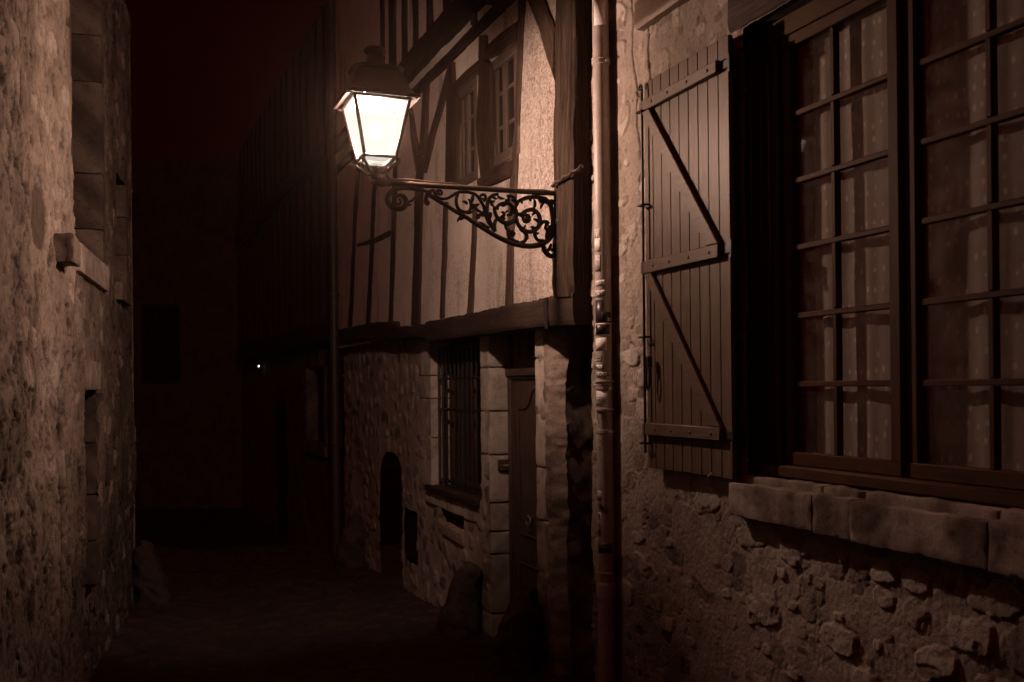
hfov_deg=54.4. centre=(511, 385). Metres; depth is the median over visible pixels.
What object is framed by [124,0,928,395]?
sky
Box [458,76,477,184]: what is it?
upper window
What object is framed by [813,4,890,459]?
lace curtain
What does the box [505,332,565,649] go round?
door
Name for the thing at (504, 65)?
upper window
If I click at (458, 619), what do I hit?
guard stone
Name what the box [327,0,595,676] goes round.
half timbered house
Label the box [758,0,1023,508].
window
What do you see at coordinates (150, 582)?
guard stone
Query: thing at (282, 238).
timbered house
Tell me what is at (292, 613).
street
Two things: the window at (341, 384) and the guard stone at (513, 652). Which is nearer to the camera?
the guard stone at (513, 652)
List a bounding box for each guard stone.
[132,540,172,606]
[333,514,365,568]
[430,561,482,640]
[484,585,542,680]
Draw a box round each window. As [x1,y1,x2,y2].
[142,305,180,383]
[320,362,343,447]
[437,339,507,497]
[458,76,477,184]
[491,44,519,166]
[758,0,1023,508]
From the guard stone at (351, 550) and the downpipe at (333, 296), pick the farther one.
the downpipe at (333, 296)
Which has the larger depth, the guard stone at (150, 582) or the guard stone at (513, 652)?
the guard stone at (150, 582)
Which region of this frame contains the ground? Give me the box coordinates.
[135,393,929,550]
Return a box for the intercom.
[497,459,508,470]
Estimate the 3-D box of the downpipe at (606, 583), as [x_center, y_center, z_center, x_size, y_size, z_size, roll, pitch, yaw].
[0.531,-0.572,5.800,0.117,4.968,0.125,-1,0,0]
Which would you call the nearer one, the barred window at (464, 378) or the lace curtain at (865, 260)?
the lace curtain at (865, 260)
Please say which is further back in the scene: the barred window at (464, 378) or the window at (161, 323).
the window at (161, 323)
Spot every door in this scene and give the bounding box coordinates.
[275,407,287,506]
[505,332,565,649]
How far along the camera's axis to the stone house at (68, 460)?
5.95 m
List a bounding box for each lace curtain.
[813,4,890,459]
[926,0,1023,471]
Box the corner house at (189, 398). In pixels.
[131,156,444,508]
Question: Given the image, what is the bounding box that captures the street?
[88,544,594,681]
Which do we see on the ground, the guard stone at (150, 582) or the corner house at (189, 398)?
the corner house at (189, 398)
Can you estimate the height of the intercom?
0.088 m
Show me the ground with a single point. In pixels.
(199, 529)
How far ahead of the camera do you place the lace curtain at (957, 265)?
3.60 m
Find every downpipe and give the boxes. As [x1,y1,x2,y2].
[326,0,340,559]
[591,0,615,681]
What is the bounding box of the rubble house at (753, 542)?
[589,0,1023,681]
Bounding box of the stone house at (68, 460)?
[0,0,136,681]
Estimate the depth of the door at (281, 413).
22.89 m
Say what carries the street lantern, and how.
attached to the half timbered house at (498, 332)
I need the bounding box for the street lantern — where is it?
[333,45,582,258]
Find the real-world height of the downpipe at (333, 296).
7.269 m
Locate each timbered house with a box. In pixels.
[236,6,343,548]
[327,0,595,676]
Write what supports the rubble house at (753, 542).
on the ground

